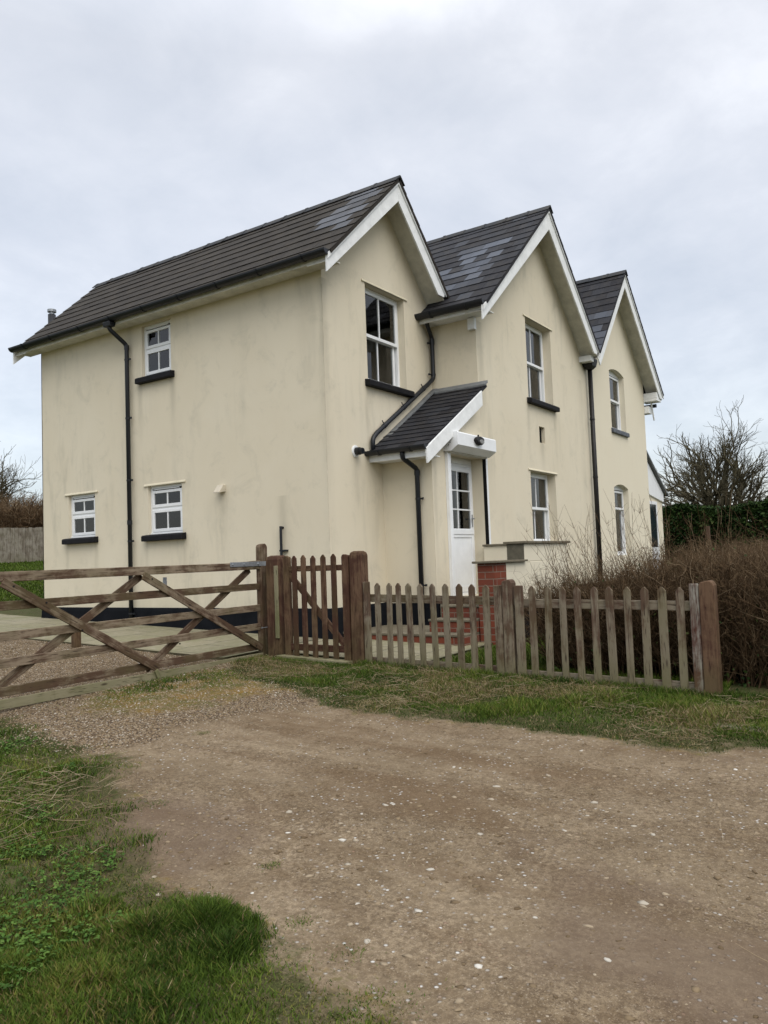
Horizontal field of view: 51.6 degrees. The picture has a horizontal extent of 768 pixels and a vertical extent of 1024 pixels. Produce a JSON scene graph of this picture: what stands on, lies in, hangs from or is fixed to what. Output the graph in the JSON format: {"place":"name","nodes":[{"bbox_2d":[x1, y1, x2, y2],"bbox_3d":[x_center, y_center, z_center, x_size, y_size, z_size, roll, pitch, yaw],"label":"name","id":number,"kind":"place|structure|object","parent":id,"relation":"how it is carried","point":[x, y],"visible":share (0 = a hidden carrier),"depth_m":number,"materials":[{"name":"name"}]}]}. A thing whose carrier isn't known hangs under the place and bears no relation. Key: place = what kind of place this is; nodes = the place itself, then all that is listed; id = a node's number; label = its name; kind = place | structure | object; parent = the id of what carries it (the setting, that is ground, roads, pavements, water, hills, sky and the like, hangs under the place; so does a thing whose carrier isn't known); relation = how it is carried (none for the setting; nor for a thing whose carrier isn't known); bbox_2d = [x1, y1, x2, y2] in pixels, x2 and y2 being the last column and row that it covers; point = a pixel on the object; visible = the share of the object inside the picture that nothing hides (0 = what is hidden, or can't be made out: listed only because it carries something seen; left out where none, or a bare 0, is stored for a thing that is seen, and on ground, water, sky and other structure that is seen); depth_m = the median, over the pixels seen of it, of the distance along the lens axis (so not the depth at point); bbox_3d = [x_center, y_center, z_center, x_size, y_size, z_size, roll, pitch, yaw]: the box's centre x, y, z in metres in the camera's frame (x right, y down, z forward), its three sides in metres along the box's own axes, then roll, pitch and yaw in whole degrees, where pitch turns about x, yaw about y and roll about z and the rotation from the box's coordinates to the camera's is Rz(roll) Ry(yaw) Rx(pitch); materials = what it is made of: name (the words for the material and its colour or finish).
{"place":"outdoors","nodes":[
{"label":"outdoors","id":0,"kind":"place"},
{"bbox_2d":[0,560,43,601],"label":"lawn grass","id":1,"kind":"structure","parent":0,"point":[33,587],"depth_m":21.14,"materials":[{"name":"green plant"}]},
{"bbox_2d":[0,614,321,659],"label":"pavement","id":2,"kind":"structure","parent":0,"point":[119,634],"depth_m":11.42,"materials":[{"name":"concrete"}]},
{"bbox_2d":[0,639,366,763],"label":"gravel","id":3,"kind":"structure","parent":0,"point":[102,668],"depth_m":7.03,"materials":[{"name":"grey gravel"}]},
{"bbox_2d":[0,639,767,1023],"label":"dirt track","id":4,"kind":"structure","parent":0,"point":[560,863],"depth_m":3.61,"materials":[{"name":"brown soil"}]},
{"bbox_2d":[0,648,345,740],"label":"track moss","id":5,"kind":"object","parent":4,"relation":"on","point":[162,680],"visible":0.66,"depth_m":7.71,"materials":[{"name":"green plant"}]},
{"bbox_2d":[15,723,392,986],"bbox_3d":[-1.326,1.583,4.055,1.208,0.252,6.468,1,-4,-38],"label":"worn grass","id":6,"kind":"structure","parent":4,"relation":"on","point":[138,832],"depth_m":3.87,"materials":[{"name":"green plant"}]},
{"bbox_2d":[134,730,453,1020],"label":"track tufts","id":7,"kind":"object","parent":4,"relation":"on","point":[262,865],"visible":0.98,"depth_m":2.94,"materials":[{"name":"green plant"}]},
{"bbox_2d":[53,684,767,1023],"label":"track stones","id":8,"kind":"object","parent":4,"relation":"on","point":[532,985],"visible":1,"depth_m":3.84,"materials":[{"name":"gravel"}]},
{"bbox_2d":[0,562,767,1023],"bbox_3d":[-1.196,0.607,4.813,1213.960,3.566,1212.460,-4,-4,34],"label":"ground","id":9,"kind":"structure","parent":0,"point":[34,612],"depth_m":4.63,"materials":[{"name":"green plant"}]},
{"bbox_2d":[0,446,40,509],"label":"bare tree","id":10,"kind":"object","parent":9,"relation":"on","point":[5,485],"visible":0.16,"depth_m":37.31,"materials":[{"name":"brown plant"}]},
{"bbox_2d":[0,527,42,562],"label":"boarded fence","id":11,"kind":"object","parent":9,"relation":"on","point":[27,546],"visible":0.15,"depth_m":27.57,"materials":[{"name":"grey wood"}]},
{"bbox_2d":[0,488,42,542],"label":"hedge","id":12,"kind":"object","parent":9,"relation":"on","point":[29,514],"visible":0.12,"depth_m":28.43,"materials":[{"name":"brown plant"}]},
{"bbox_2d":[0,735,133,1010],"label":"clover","id":13,"kind":"object","parent":9,"relation":"on","point":[23,939],"visible":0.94,"depth_m":3.22,"materials":[{"name":"green plant"}]},
{"bbox_2d":[0,747,142,865],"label":"dead straw","id":14,"kind":"object","parent":9,"relation":"on","point":[49,796],"visible":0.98,"depth_m":4.33,"materials":[{"name":"beige plant"}]},
{"bbox_2d":[71,632,80,647],"bbox_3d":[-4.122,1.675,10.641,0.080,0.380,0.100,-4,-4,34],"label":"stake","id":15,"kind":"object","parent":9,"relation":"on","point":[75,640],"visible":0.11,"depth_m":10.61,"materials":[{"name":"brown wood"}]},
{"bbox_2d":[0,544,267,709],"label":"field gate","id":16,"kind":"structure","parent":9,"relation":"on","point":[155,663],"depth_m":7.86,"materials":[{"name":"wood"}]},
{"bbox_2d":[266,555,284,656],"bbox_3d":[-1.278,1.176,9.580,0.202,1.304,0.222,-4,-4,34],"label":"gate post","id":17,"kind":"object","parent":9,"relation":"on","point":[275,606],"visible":0.73,"depth_m":9.50,"materials":[{"name":"brown wood"}]},
{"bbox_2d":[277,654,352,663],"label":"gate sill","id":18,"kind":"structure","parent":9,"relation":"on","point":[319,659],"depth_m":9.04,"materials":[{"name":"grey concrete"}]},
{"bbox_2d":[8,175,668,638],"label":"house","id":19,"kind":"structure","parent":9,"relation":"on","point":[386,385],"depth_m":12.88,"materials":[{"name":"beige paint"}]},
{"bbox_2d":[71,493,94,537],"bbox_3d":[-5.080,0.133,14.352,1.360,1.270,0.795,-4,-4,34],"label":"window","id":20,"kind":"structure","parent":19,"relation":"in","point":[82,506],"depth_m":14.07,"materials":[{"name":"white plastic"}]},
{"bbox_2d":[144,320,170,375],"bbox_3d":[-3.688,-2.671,13.075,0.710,0.870,0.090,-4,-4,34],"label":"window","id":21,"kind":"structure","parent":19,"relation":"in","point":[157,338],"depth_m":13.07,"materials":[{"name":"white plastic"}]},
{"bbox_2d":[151,483,182,534],"bbox_3d":[-3.274,0.018,13.126,1.410,1.300,0.795,-4,-4,34],"label":"window","id":22,"kind":"structure","parent":19,"relation":"in","point":[166,500],"depth_m":12.83,"materials":[{"name":"white plastic"}]},
{"bbox_2d":[365,288,399,386],"bbox_3d":[-0.093,-2.691,12.455,0.105,1.490,1.080,-4,-4,34],"label":"window","id":23,"kind":"structure","parent":19,"relation":"in","point":[381,311],"depth_m":12.56,"materials":[{"name":"white plastic"}]},
{"bbox_2d":[451,456,476,595],"bbox_3d":[1.149,0.222,12.485,0.140,2.190,1.135,-4,-4,34],"label":"door","id":24,"kind":"structure","parent":19,"relation":"in","point":[461,472],"depth_m":12.66,"materials":[{"name":"white plastic"}]},
{"bbox_2d":[525,323,544,401],"bbox_3d":[2.806,-2.830,15.273,0.105,1.530,1.190,-4,-4,34],"label":"window","id":25,"kind":"structure","parent":19,"relation":"in","point":[534,347],"depth_m":15.49,"materials":[{"name":"white plastic"}]},
{"bbox_2d":[530,473,549,540],"bbox_3d":[2.860,-0.064,15.037,0.105,1.340,1.180,-4,-4,34],"label":"window","id":26,"kind":"structure","parent":19,"relation":"in","point":[539,484],"depth_m":15.25,"materials":[{"name":"white plastic"}]},
{"bbox_2d":[609,371,620,429],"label":"window","id":27,"kind":"structure","parent":19,"relation":"in","point":[613,379],"depth_m":19.34,"materials":[{"name":"white plastic"}]},
{"bbox_2d":[614,485,626,554],"bbox_3d":[5.479,0.195,18.867,0.184,1.670,1.050,-4,-4,34],"label":"window","id":28,"kind":"structure","parent":19,"relation":"in","point":[618,491],"depth_m":19.09,"materials":[{"name":"white plastic"}]},
{"bbox_2d":[649,501,660,563],"bbox_3d":[7.369,0.890,21.755,0.029,2.390,1.150,-4,-4,34],"label":"window","id":29,"kind":"structure","parent":19,"relation":"in","point":[653,505],"depth_m":21.98,"materials":[{"name":"white plastic"}]},
{"bbox_2d":[349,551,367,663],"bbox_3d":[-0.267,1.114,8.919,0.155,1.352,0.155,-4,-4,34],"label":"gate post","id":30,"kind":"object","parent":9,"relation":"on","point":[358,564],"visible":0.69,"depth_m":8.86,"materials":[{"name":"brown wood"}]},
{"bbox_2d":[283,554,351,660],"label":"picket gate","id":31,"kind":"structure","parent":30,"relation":"attached to","point":[292,585],"depth_m":9.15,"materials":[{"name":"brown wood"}]},
{"bbox_2d":[343,595,480,645],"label":"brick steps","id":32,"kind":"structure","parent":9,"relation":"on","point":[453,626],"depth_m":10.32,"materials":[{"name":"red brick"}]},
{"bbox_2d":[363,582,504,674],"bbox_3d":[0.497,1.218,8.363,1.687,0.993,0.085,-4,-4,34],"label":"picket fence","id":33,"kind":"object","parent":9,"relation":"on","point":[486,600],"visible":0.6,"depth_m":8.30,"materials":[{"name":"brown wood"}]},
{"bbox_2d":[223,654,767,753],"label":"verge grass","id":34,"kind":"structure","parent":9,"relation":"on","point":[680,698],"depth_m":6.69,"materials":[{"name":"green plant"}]},
{"bbox_2d":[472,541,570,644],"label":"landing wall","id":35,"kind":"structure","parent":9,"relation":"on","point":[499,564],"depth_m":10.88,"materials":[{"name":"beige paint"}]},
{"bbox_2d":[430,640,738,690],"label":"garden grass","id":36,"kind":"structure","parent":9,"relation":"on","point":[481,658],"depth_m":8.29,"materials":[{"name":"green plant"}]},
{"bbox_2d":[501,579,722,695],"bbox_3d":[2.023,1.134,7.347,2.013,1.052,0.130,-4,-4,34],"label":"picket fence","id":37,"kind":"object","parent":9,"relation":"on","point":[701,605],"visible":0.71,"depth_m":7.21,"materials":[{"name":"brown wood"}]},
{"bbox_2d":[492,485,767,690],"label":"hedge","id":38,"kind":"object","parent":9,"relation":"on","point":[742,596],"visible":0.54,"depth_m":7.54,"materials":[{"name":"brown plant"}]},
{"bbox_2d":[609,528,767,576],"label":"hedge","id":39,"kind":"object","parent":9,"relation":"on","point":[751,545],"visible":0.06,"depth_m":9.77,"materials":[{"name":"brown plant"}]},
{"bbox_2d":[706,526,710,548],"bbox_3d":[9.049,1.193,22.083,0.090,1.600,0.090,-4,-4,34],"label":"stake","id":40,"kind":"object","parent":9,"relation":"on","point":[707,530],"visible":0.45,"depth_m":22.08,"materials":[{"name":"brown wood"}]},
{"bbox_2d":[654,395,767,528],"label":"bare tree","id":41,"kind":"object","parent":9,"relation":"on","point":[735,477],"visible":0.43,"depth_m":36.67,"materials":[{"name":"brown plant"}]},
{"bbox_2d":[662,498,767,561],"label":"hedge","id":42,"kind":"object","parent":9,"relation":"on","point":[710,516],"visible":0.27,"depth_m":31.80,"materials":[{"name":"green plant"}]},
{"bbox_2d":[713,722,764,732],"bbox_3d":[2.694,1.546,5.526,1.028,0.066,0.170,-5,-5,44],"label":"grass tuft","id":43,"kind":"object","parent":9,"relation":"on","point":[739,726],"visible":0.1,"depth_m":5.66,"materials":[{"name":"green plant"}]},
{"bbox_2d":[0,0,767,520],"label":"sky","id":44,"kind":"structure","parent":0,"point":[135,134],"materials":[{"name":"grey"}]},
{"bbox_2d":[299,639,492,660],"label":"garden path","id":45,"kind":"structure","parent":0,"point":[429,652],"depth_m":9.60,"materials":[{"name":"concrete"}]},
{"bbox_2d":[25,686,767,1008],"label":"dead straw","id":46,"kind":"object","parent":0,"point":[398,831],"visible":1,"depth_m":4.03,"materials":[{"name":"beige plant"}]}
]}

